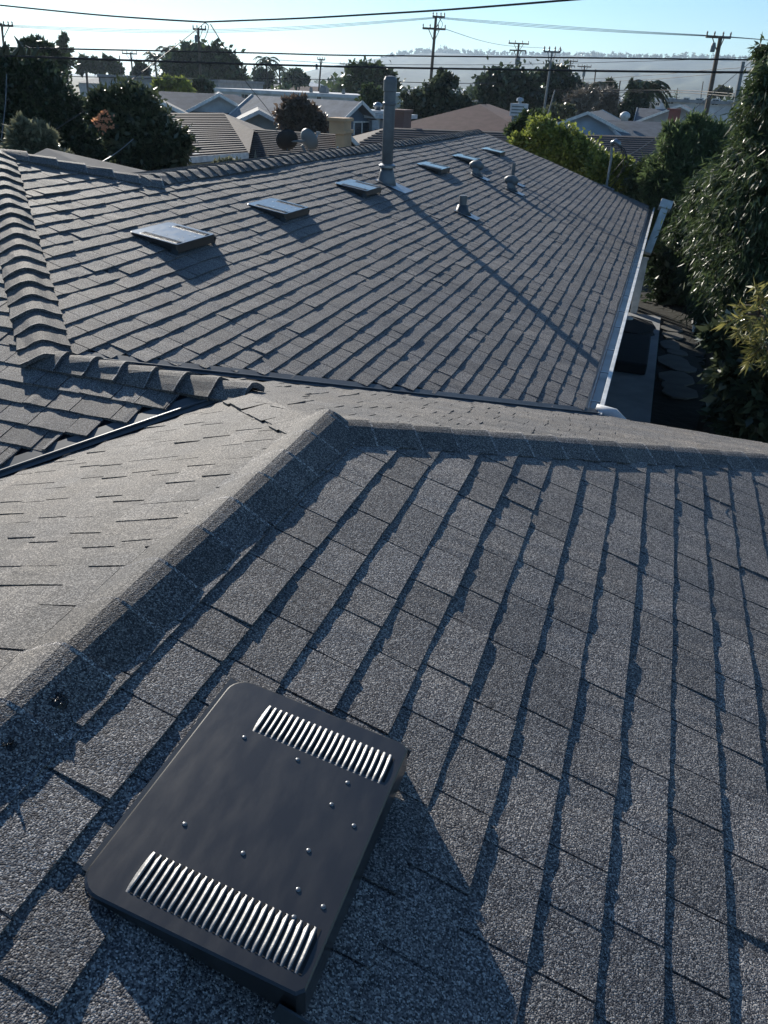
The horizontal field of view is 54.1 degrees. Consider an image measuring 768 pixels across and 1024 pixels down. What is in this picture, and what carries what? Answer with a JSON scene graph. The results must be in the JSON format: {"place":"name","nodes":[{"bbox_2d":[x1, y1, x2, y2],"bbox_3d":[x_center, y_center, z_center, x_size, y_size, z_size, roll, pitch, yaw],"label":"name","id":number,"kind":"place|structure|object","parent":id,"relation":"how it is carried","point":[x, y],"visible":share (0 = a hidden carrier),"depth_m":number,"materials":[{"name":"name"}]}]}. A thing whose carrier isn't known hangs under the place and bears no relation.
{"place":"outdoors","nodes":[
{"label":"outdoors","id":0,"kind":"place"},
{"bbox_2d":[69,73,96,100],"bbox_3d":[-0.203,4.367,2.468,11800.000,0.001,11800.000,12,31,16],"label":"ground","id":1,"kind":"structure","parent":0,"point":[76,80],"depth_m":681.89,"materials":[{"name":"concrete"}]},
{"bbox_2d":[0,21,12,44],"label":"utility pole","id":2,"kind":"object","parent":1,"relation":"on","point":[2,25],"visible":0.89,"depth_m":58.01,"materials":[{"name":"brown wood"}]},
{"bbox_2d":[16,18,428,31],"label":"overhead wire","id":3,"kind":"object","parent":2,"relation":"attached to","point":[228,30],"visible":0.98,"depth_m":62.16,"materials":[{"name":"metal"}]},
{"bbox_2d":[18,18,434,32],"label":"overhead wire","id":4,"kind":"object","parent":2,"relation":"attached to","point":[219,32],"visible":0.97,"depth_m":61.91,"materials":[{"name":"metal"}]},
{"bbox_2d":[0,36,39,56],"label":"spiky plant","id":5,"kind":"object","parent":1,"relation":"on","point":[18,50],"visible":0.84,"depth_m":13.34,"materials":[{"name":"green plant"}]},
{"bbox_2d":[0,110,64,153],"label":"pale shrub","id":6,"kind":"object","parent":1,"relation":"on","point":[24,133],"visible":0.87,"depth_m":11.84,"materials":[{"name":"green plant"}]},
{"bbox_2d":[16,31,71,76],"bbox_3d":[-15.277,-18.281,34.665,1.811,6.607,2.524,35,42,43],"label":"round topped tree","id":7,"kind":"object","parent":1,"relation":"on","point":[31,40],"visible":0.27,"depth_m":33.20,"materials":[{"name":"green plant"}]},
{"bbox_2d":[0,44,114,163],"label":"dense fig tree","id":8,"kind":"object","parent":1,"relation":"on","point":[38,88],"visible":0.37,"depth_m":15.00,"materials":[{"name":"green plant"}]},
{"bbox_2d":[55,30,77,84],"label":"sparse conifer","id":9,"kind":"object","parent":1,"relation":"on","point":[62,40],"visible":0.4,"depth_m":95.67,"materials":[{"name":"green plant"}]},
{"bbox_2d":[75,52,98,90],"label":"roadside tree","id":10,"kind":"object","parent":1,"relation":"on","point":[85,67],"visible":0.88,"depth_m":121.57,"materials":[{"name":"green plant"}]},
{"bbox_2d":[34,148,144,172],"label":"garage building","id":11,"kind":"structure","parent":1,"relation":"on","point":[65,156],"depth_m":11.19,"materials":[{"name":"grey"}]},
{"bbox_2d":[89,55,106,83],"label":"roadside tree","id":12,"kind":"object","parent":1,"relation":"on","point":[100,67],"visible":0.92,"depth_m":122.16,"materials":[{"name":"green plant"}]},
{"bbox_2d":[102,52,125,74],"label":"roadside tree","id":13,"kind":"object","parent":1,"relation":"on","point":[113,67],"visible":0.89,"depth_m":122.66,"materials":[{"name":"green plant"}]},
{"bbox_2d":[129,62,152,76],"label":"round tree","id":14,"kind":"object","parent":1,"relation":"on","point":[139,67],"visible":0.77,"depth_m":115.65,"materials":[{"name":"green plant"}]},
{"bbox_2d":[80,70,201,170],"bbox_3d":[-4.677,-5.787,14.884,2.096,5.171,1.533,-19,36,-33],"label":"flowering tree","id":15,"kind":"object","parent":1,"relation":"on","point":[121,115],"visible":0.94,"depth_m":13.86,"materials":[{"name":"green plant"}]},
{"bbox_2d":[150,72,196,92],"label":"bush","id":16,"kind":"object","parent":1,"relation":"on","point":[179,84],"visible":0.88,"depth_m":58.82,"materials":[{"name":"green plant"}]},
{"bbox_2d":[153,91,244,114],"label":"house","id":17,"kind":"structure","parent":1,"relation":"on","point":[184,101],"depth_m":39.49,"materials":[{"name":"stone"}]},
{"bbox_2d":[186,91,238,112],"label":"house wing","id":18,"kind":"structure","parent":17,"relation":"on","point":[218,102],"depth_m":38.38,"materials":[{"name":"paint"}]},
{"bbox_2d":[193,25,205,74],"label":"utility pole","id":19,"kind":"object","parent":1,"relation":"on","point":[197,37],"visible":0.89,"depth_m":66.23,"materials":[{"name":"brown wood"}]},
{"bbox_2d":[152,38,249,80],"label":"round tree","id":20,"kind":"object","parent":1,"relation":"on","point":[215,71],"visible":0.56,"depth_m":107.90,"materials":[{"name":"green plant"}]},
{"bbox_2d":[192,74,215,93],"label":"dark shrub","id":21,"kind":"object","parent":1,"relation":"on","point":[203,86],"visible":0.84,"depth_m":60.99,"materials":[{"name":"green plant"}]},
{"bbox_2d":[235,107,280,130],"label":"house","id":22,"kind":"structure","parent":1,"relation":"on","point":[259,117],"depth_m":32.97,"materials":[{"name":"white paint"}]},
{"bbox_2d":[251,67,275,88],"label":"tree","id":23,"kind":"object","parent":1,"relation":"on","point":[270,75],"visible":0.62,"depth_m":136.40,"materials":[{"name":"green plant"}]},
{"bbox_2d":[171,113,359,165],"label":"house","id":24,"kind":"structure","parent":1,"relation":"on","point":[223,135],"depth_m":24.49,"materials":[{"name":"white paint"}]},
{"bbox_2d":[250,56,280,88],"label":"palm tree","id":25,"kind":"object","parent":1,"relation":"on","point":[265,61],"visible":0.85,"depth_m":127.32,"materials":[{"name":"green plant"}]},
{"bbox_2d":[281,67,310,90],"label":"tree","id":26,"kind":"object","parent":1,"relation":"on","point":[302,79],"visible":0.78,"depth_m":141.53,"materials":[{"name":"green plant"}]},
{"bbox_2d":[271,91,328,133],"bbox_3d":[-3.348,-14.978,31.605,2.485,4.817,1.859,12,31,16],"label":"bushy tree","id":27,"kind":"object","parent":1,"relation":"on","point":[297,112],"visible":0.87,"depth_m":30.56,"materials":[{"name":"green plant"}]},
{"bbox_2d":[228,94,379,134],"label":"house","id":28,"kind":"structure","parent":1,"relation":"on","point":[357,111],"depth_m":35.86,"materials":[{"name":"white paint"}]},
{"bbox_2d":[352,121,368,134],"bbox_3d":[-1.089,-18.296,36.139,0.077,0.890,1.290,22,35,30],"label":"window","id":29,"kind":"structure","parent":28,"relation":"in","point":[359,127],"depth_m":35.94,"materials":[{"name":"white paint"}]},
{"bbox_2d":[354,82,383,109],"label":"leafy tree","id":30,"kind":"object","parent":1,"relation":"on","point":[369,94],"visible":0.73,"depth_m":52.09,"materials":[{"name":"green plant"}]},
{"bbox_2d":[340,56,403,93],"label":"leafy tree","id":31,"kind":"object","parent":1,"relation":"on","point":[367,75],"visible":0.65,"depth_m":81.37,"materials":[{"name":"green plant"}]},
{"bbox_2d":[0,129,767,1023],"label":"family house","id":32,"kind":"structure","parent":1,"relation":"on","point":[386,461],"depth_m":2.42,"materials":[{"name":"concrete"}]},
{"bbox_2d":[50,692,68,709],"bbox_3d":[-0.689,0.401,1.592,0.040,0.028,0.043,12,31,16],"label":"sealant blob","id":33,"kind":"object","parent":32,"relation":"on","point":[60,702],"visible":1,"depth_m":1.59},
{"bbox_2d":[131,222,215,255],"bbox_3d":[-1.744,-2.271,6.242,0.470,0.153,0.611,12,31,16],"label":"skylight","id":34,"kind":"object","parent":32,"relation":"on","point":[174,238],"visible":1,"depth_m":6.16,"materials":[{"name":"metal"}]},
{"bbox_2d":[82,678,411,1023],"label":"box vent","id":35,"kind":"object","parent":32,"relation":"on","point":[237,844],"visible":1,"depth_m":1.45,"materials":[{"name":"metal"}]},
{"bbox_2d":[246,198,309,222],"bbox_3d":[-1.102,-3.156,7.861,0.470,0.153,0.611,12,31,16],"label":"box vent","id":36,"kind":"object","parent":32,"relation":"on","point":[282,211],"visible":1,"depth_m":7.76,"materials":[{"name":"metal"}]},
{"bbox_2d":[276,128,320,151],"bbox_3d":[-1.327,-5.588,11.682,0.664,0.693,0.326,2,29,-2],"label":"satellite dish","id":37,"kind":"object","parent":32,"relation":"on","point":[286,139],"visible":0.97,"depth_m":11.50,"materials":[{"name":"grey paint"}]},
{"bbox_2d":[335,179,381,197],"bbox_3d":[-0.333,-4.215,9.796,0.470,0.153,0.611,12,31,16],"label":"box vent","id":38,"kind":"object","parent":32,"relation":"on","point":[363,189],"visible":1,"depth_m":9.68,"materials":[{"name":"metal"}]},
{"bbox_2d":[375,76,412,192],"bbox_3d":[0.154,-5.189,10.353,0.496,1.416,0.400,12,31,16],"label":"flue pipe","id":39,"kind":"object","parent":32,"relation":"on","point":[386,173],"visible":0.94,"depth_m":10.34,"materials":[{"name":"metal"}]},
{"bbox_2d":[416,161,449,175],"bbox_3d":[0.838,-5.828,12.747,0.470,0.153,0.611,12,31,16],"label":"box vent","id":40,"kind":"object","parent":32,"relation":"on","point":[437,168],"visible":1,"depth_m":12.59,"materials":[{"name":"metal"}]},
{"bbox_2d":[454,195,479,220],"bbox_3d":[1.176,-4.353,10.727,0.392,0.300,0.286,12,31,16],"label":"vent pipe","id":41,"kind":"object","parent":32,"relation":"on","point":[462,208],"visible":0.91,"depth_m":10.69,"materials":[{"name":"metal"}]},
{"bbox_2d":[469,160,489,180],"bbox_3d":[1.728,-6.191,13.612,0.394,0.316,0.286,12,31,16],"label":"vent pipe","id":42,"kind":"object","parent":32,"relation":"on","point":[476,166],"visible":0.92,"depth_m":13.57,"materials":[{"name":"metal"}]},
{"bbox_2d":[504,175,524,195],"bbox_3d":[2.358,-5.918,13.603,0.394,0.316,0.286,12,31,16],"label":"vent pipe","id":43,"kind":"object","parent":32,"relation":"on","point":[511,181],"visible":0.95,"depth_m":13.56,"materials":[{"name":"metal"}]},
{"bbox_2d":[603,138,628,189],"bbox_3d":[5.725,-8.487,18.449,0.525,1.219,0.240,12,31,16],"label":"service mast","id":44,"kind":"object","parent":32,"relation":"attached to","point":[616,141],"visible":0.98,"depth_m":18.35,"materials":[{"name":"metal"}]},
{"bbox_2d":[364,102,417,130],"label":"flat roof house","id":45,"kind":"structure","parent":1,"relation":"on","point":[377,110],"depth_m":36.34,"materials":[{"name":"white paint"}]},
{"bbox_2d":[422,12,445,78],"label":"utility pole","id":46,"kind":"object","parent":1,"relation":"on","point":[433,37],"visible":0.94,"depth_m":60.65,"materials":[{"name":"brown wood"}]},
{"bbox_2d":[14,17,432,29],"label":"overhead wire","id":47,"kind":"object","parent":46,"relation":"attached to","point":[226,29],"visible":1,"depth_m":61.68,"materials":[{"name":"metal"}]},
{"bbox_2d":[67,76,502,83],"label":"overhead wire","id":48,"kind":"object","parent":46,"relation":"attached to","point":[270,78],"visible":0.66,"depth_m":51.53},
{"bbox_2d":[396,67,476,120],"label":"glossy tree","id":49,"kind":"object","parent":1,"relation":"on","point":[437,95],"visible":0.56,"depth_m":44.95,"materials":[{"name":"green plant"}]},
{"bbox_2d":[158,68,742,101],"bbox_3d":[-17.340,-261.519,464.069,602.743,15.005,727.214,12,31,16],"label":"distant trees","id":50,"kind":"object","parent":1,"relation":"on","point":[336,85],"visible":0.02,"depth_m":152.34,"materials":[{"name":"green plant"}]},
{"bbox_2d":[411,104,512,130],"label":"house","id":51,"kind":"structure","parent":1,"relation":"on","point":[485,117],"depth_m":40.49,"materials":[{"name":"brown paint"}]},
{"bbox_2d":[509,97,527,120],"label":"rooftop cooler","id":52,"kind":"object","parent":51,"relation":"on","point":[516,108],"visible":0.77,"depth_m":40.61,"materials":[{"name":"metal"}]},
{"bbox_2d":[352,109,659,162],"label":"house","id":53,"kind":"structure","parent":1,"relation":"on","point":[403,129],"depth_m":28.63,"materials":[{"name":"white paint"}]},
{"bbox_2d":[468,55,545,110],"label":"broad tree","id":54,"kind":"object","parent":1,"relation":"on","point":[493,90],"visible":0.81,"depth_m":63.78,"materials":[{"name":"green plant"}]},
{"bbox_2d":[508,40,528,66],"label":"utility pole","id":55,"kind":"object","parent":1,"relation":"on","point":[518,50],"visible":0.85,"depth_m":88.47,"materials":[{"name":"brown wood"}]},
{"bbox_2d":[267,57,747,64],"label":"overhead wire","id":56,"kind":"object","parent":55,"relation":"attached to","point":[494,64],"visible":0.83,"depth_m":83.11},
{"bbox_2d":[502,107,546,142],"bbox_3d":[4.421,-10.599,24.573,1.541,4.736,0.957,12,31,16],"label":"dark shrub","id":57,"kind":"object","parent":1,"relation":"on","point":[519,124],"visible":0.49,"depth_m":23.48,"materials":[{"name":"green plant"}]},
{"bbox_2d":[543,46,560,112],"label":"utility pole","id":58,"kind":"object","parent":1,"relation":"on","point":[550,64],"visible":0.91,"depth_m":50.64,"materials":[{"name":"grey paint"}]},
{"bbox_2d":[561,90,734,93],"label":"overhead wire","id":59,"kind":"object","parent":58,"relation":"attached to","point":[657,90],"visible":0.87,"depth_m":55.84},
{"bbox_2d":[506,107,603,173],"bbox_3d":[4.772,-8.809,21.413,2.804,4.765,1.916,17,32,23],"label":"yellow green shrub","id":60,"kind":"object","parent":1,"relation":"on","point":[547,137],"visible":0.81,"depth_m":20.38,"materials":[{"name":"green plant"}]},
{"bbox_2d":[529,59,585,121],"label":"broad tree","id":61,"kind":"object","parent":1,"relation":"on","point":[559,81],"visible":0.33,"depth_m":67.18,"materials":[{"name":"green plant"}]},
{"bbox_2d":[542,100,577,122],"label":"hedge","id":62,"kind":"object","parent":1,"relation":"on","point":[566,110],"visible":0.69,"depth_m":56.81,"materials":[{"name":"green plant"}]},
{"bbox_2d":[562,80,602,116],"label":"dry bush","id":63,"kind":"object","parent":1,"relation":"on","point":[585,99],"visible":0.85,"depth_m":59.48,"materials":[{"name":"green plant"}]},
{"bbox_2d":[558,109,627,134],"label":"house","id":64,"kind":"structure","parent":1,"relation":"on","point":[596,122],"depth_m":40.57,"materials":[{"name":"paint"}]},
{"bbox_2d":[579,147,635,193],"bbox_3d":[6.072,-7.796,20.555,2.264,3.946,1.462,12,31,16],"label":"yellow green shrub","id":65,"kind":"object","parent":1,"relation":"on","point":[595,169],"visible":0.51,"depth_m":19.66,"materials":[{"name":"green plant"}]},
{"bbox_2d":[591,83,623,113],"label":"dry bush","id":66,"kind":"object","parent":1,"relation":"on","point":[609,102],"visible":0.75,"depth_m":60.76,"materials":[{"name":"green plant"}]},
{"bbox_2d":[612,97,634,118],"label":"tree","id":67,"kind":"object","parent":1,"relation":"on","point":[627,105],"visible":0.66,"depth_m":62.52,"materials":[{"name":"green plant"}]},
{"bbox_2d":[622,77,645,120],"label":"cypress","id":68,"kind":"object","parent":1,"relation":"on","point":[634,97],"visible":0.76,"depth_m":62.73,"materials":[{"name":"green plant"}]},
{"bbox_2d":[607,111,669,136],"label":"house","id":69,"kind":"structure","parent":1,"relation":"on","point":[641,128],"depth_m":40.42,"materials":[{"name":"stone"}]},
{"bbox_2d":[620,79,672,108],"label":"palm tree","id":70,"kind":"object","parent":1,"relation":"on","point":[651,85],"visible":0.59,"depth_m":64.38,"materials":[{"name":"green plant"}]},
{"bbox_2d":[634,107,666,120],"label":"house","id":71,"kind":"structure","parent":1,"relation":"on","point":[641,113],"depth_m":59.96,"materials":[{"name":"stone"}]},
{"bbox_2d":[637,104,714,122],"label":"house","id":72,"kind":"structure","parent":1,"relation":"on","point":[679,111],"depth_m":51.72,"materials":[{"name":"white paint"}]},
{"bbox_2d":[704,31,731,114],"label":"utility pole","id":73,"kind":"object","parent":1,"relation":"on","point":[714,67],"visible":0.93,"depth_m":49.63,"materials":[{"name":"brown wood"}]},
{"bbox_2d":[440,18,759,39],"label":"overhead wire","id":74,"kind":"object","parent":73,"relation":"attached to","point":[592,30],"visible":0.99,"depth_m":55.42,"materials":[{"name":"metal"}]},
{"bbox_2d":[441,17,765,39],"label":"overhead wire","id":75,"kind":"object","parent":73,"relation":"attached to","point":[597,28],"visible":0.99,"depth_m":55.10,"materials":[{"name":"metal"}]},
{"bbox_2d":[711,84,732,100],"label":"round tree","id":76,"kind":"object","parent":1,"relation":"on","point":[723,89],"visible":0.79,"depth_m":105.27,"materials":[{"name":"green plant"}]},
{"bbox_2d":[730,61,744,129],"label":"utility pole","id":77,"kind":"object","parent":1,"relation":"on","point":[739,79],"visible":0.33,"depth_m":44.95,"materials":[{"name":"grey paint"}]},
{"bbox_2d":[78,77,98,95],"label":"distant house","id":78,"kind":"structure","parent":0,"point":[82,86],"depth_m":187.91,"materials":[{"name":"stone"}]},
{"bbox_2d":[142,51,164,76],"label":"palm tree","id":79,"kind":"object","parent":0,"point":[152,56],"visible":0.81,"depth_m":123.81,"materials":[{"name":"green plant"}]},
{"bbox_2d":[97,74,264,89],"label":"flat roofed building","id":80,"kind":"structure","parent":0,"point":[236,84],"depth_m":78.30,"materials":[{"name":"paint"}]},
{"bbox_2d":[213,86,359,100],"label":"flat roofed building","id":81,"kind":"structure","parent":0,"point":[324,93],"depth_m":71.20,"materials":[{"name":"white paint"}]},
{"bbox_2d":[0,55,748,73],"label":"overhead wire","id":82,"kind":"object","parent":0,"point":[336,66],"visible":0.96,"depth_m":16.57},
{"bbox_2d":[9,47,753,60],"bbox_3d":[0.036,-10.289,17.007,16.436,0.504,4.371,0,30,-4],"label":"overhead wire","id":83,"kind":"object","parent":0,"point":[389,55],"visible":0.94,"depth_m":18.19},
{"bbox_2d":[0,0,767,77],"label":"sky","id":84,"kind":"structure","parent":0,"point":[743,18],"materials":[{"name":"blue"}]},
{"bbox_2d":[204,0,576,22],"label":"overhead wire","id":85,"kind":"object","parent":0,"point":[502,5],"visible":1,"depth_m":17.19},
{"bbox_2d":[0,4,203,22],"bbox_3d":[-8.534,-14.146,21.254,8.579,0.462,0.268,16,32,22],"label":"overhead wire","id":86,"kind":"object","parent":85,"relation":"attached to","point":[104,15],"visible":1,"depth_m":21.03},
{"bbox_2d":[277,52,754,100],"bbox_3d":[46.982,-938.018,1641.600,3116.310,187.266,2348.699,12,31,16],"label":"hills","id":87,"kind":"structure","parent":0,"point":[691,82],"depth_m":1771.87,"materials":[{"name":"grey"}]},
{"bbox_2d":[380,45,753,60],"bbox_3d":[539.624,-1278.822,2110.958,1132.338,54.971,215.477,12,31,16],"label":"hilltop trees","id":88,"kind":"object","parent":87,"relation":"on","point":[493,52],"visible":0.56,"depth_m":2144.44,"materials":[{"name":"green plant"}]},
{"bbox_2d":[628,276,707,430],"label":"yard soil","id":89,"kind":"structure","parent":0,"point":[667,411],"depth_m":15.96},
{"bbox_2d":[605,313,660,422],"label":"patio slab","id":90,"kind":"structure","parent":89,"relation":"on","point":[630,396],"depth_m":14.72,"materials":[{"name":"concrete"}]},
{"bbox_2d":[614,332,650,374],"bbox_3d":[5.226,-3.537,16.509,1.120,0.240,2.300,12,31,16],"label":"storage box","id":91,"kind":"object","parent":90,"relation":"on","point":[633,354],"visible":0.56,"depth_m":15.93,"materials":[{"name":"plastic"}]},
{"bbox_2d":[624,316,655,335],"bbox_3d":[5.997,-4.563,18.419,1.295,0.210,1.638,12,31,16],"label":"patio cushion","id":92,"kind":"object","parent":91,"relation":"on","point":[635,325],"visible":0.57,"depth_m":18.18,"materials":[{"name":"grey fabric"}]},
{"bbox_2d":[630,257,648,312],"bbox_3d":[6.662,-5.907,19.651,0.220,1.450,0.080,12,31,16],"label":"side fence panel","id":93,"kind":"object","parent":89,"relation":"on","point":[637,291],"visible":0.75,"depth_m":19.62,"materials":[{"name":"white paint"}]},
{"bbox_2d":[614,154,666,306],"bbox_3d":[6.805,-7.353,19.870,1.870,3.912,1.305,12,31,16],"label":"olive green shrub","id":94,"kind":"object","parent":89,"relation":"on","point":[632,191],"visible":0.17,"depth_m":19.15,"materials":[{"name":"green plant"}]},
{"bbox_2d":[640,233,694,306],"bbox_3d":[9.438,-6.428,20.859,5.557,4.945,3.172,12,31,16],"label":"shade hedge","id":95,"kind":"object","parent":89,"relation":"on","point":[658,275],"visible":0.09,"depth_m":21.04,"materials":[{"name":"green plant"}]},
{"bbox_2d":[660,340,679,349],"bbox_3d":[6.695,-3.920,17.595,0.442,0.035,0.815,12,31,16],"label":"flagstone","id":96,"kind":"object","parent":89,"relation":"on","point":[668,344],"visible":1,"depth_m":17.52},
{"bbox_2d":[660,325,682,332],"bbox_3d":[7.208,-4.605,18.863,0.551,0.035,0.620,12,31,16],"label":"flagstone","id":97,"kind":"object","parent":89,"relation":"on","point":[672,328],"visible":1,"depth_m":18.79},
{"bbox_2d":[657,354,689,367],"bbox_3d":[6.339,-3.297,16.446,0.686,0.035,0.967,12,31,16],"label":"flagstone","id":98,"kind":"object","parent":89,"relation":"on","point":[666,360],"visible":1,"depth_m":16.45,"materials":[{"name":"stone"}]},
{"bbox_2d":[658,370,694,386],"bbox_3d":[5.995,-2.740,15.417,0.703,0.035,0.904,12,31,16],"label":"flagstone","id":99,"kind":"object","parent":89,"relation":"on","point":[684,378],"visible":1,"depth_m":15.42,"materials":[{"name":"stone"}]},
{"bbox_2d":[662,385,697,399],"bbox_3d":[5.770,-2.333,14.661,0.675,0.035,0.724,12,31,16],"label":"flagstone","id":100,"kind":"object","parent":89,"relation":"on","point":[679,392],"visible":1,"depth_m":14.61,"materials":[{"name":"stone"}]},
{"bbox_2d":[669,363,696,372],"bbox_3d":[6.383,-3.067,16.035,0.558,0.035,0.534,12,31,16],"label":"flagstone","id":101,"kind":"object","parent":89,"relation":"on","point":[686,368],"visible":1,"depth_m":15.99,"materials":[{"name":"stone"}]},
{"bbox_2d":[633,105,735,255],"bbox_3d":[7.994,-7.463,19.244,3.680,5.148,2.936,2,29,-1],"label":"rounded tree","id":102,"kind":"object","parent":89,"relation":"on","point":[683,147],"visible":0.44,"depth_m":18.01,"materials":[{"name":"green plant"}]},
{"bbox_2d":[654,31,767,434],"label":"willow leaved tree","id":103,"kind":"object","parent":89,"relation":"on","point":[718,237],"visible":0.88,"depth_m":11.67,"materials":[{"name":"green plant"}]},
{"bbox_2d":[690,297,760,441],"bbox_3d":[6.310,-2.595,13.341,1.724,2.015,8.153,12,31,16],"label":"shade shrub","id":104,"kind":"object","parent":89,"relation":"on","point":[711,412],"visible":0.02,"depth_m":10.41,"materials":[{"name":"green plant"}]},
{"bbox_2d":[694,301,767,442],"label":"broadleaf shrub","id":105,"kind":"object","parent":89,"relation":"on","point":[744,415],"visible":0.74,"depth_m":8.64,"materials":[{"name":"green plant"}]},
{"bbox_2d":[712,276,767,343],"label":"leafy branch","id":106,"kind":"object","parent":105,"relation":"attached to","point":[762,301],"visible":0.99,"depth_m":5.94,"materials":[{"name":"green plant"}]},
{"bbox_2d":[727,327,767,375],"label":"leafy branch","id":107,"kind":"object","parent":105,"relation":"attached to","point":[757,354],"visible":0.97,"depth_m":6.22,"materials":[{"name":"green plant"}]},
{"bbox_2d":[663,97,740,125],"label":"flat roofed building","id":108,"kind":"structure","parent":0,"point":[716,105],"depth_m":73.46,"materials":[{"name":"white paint"}]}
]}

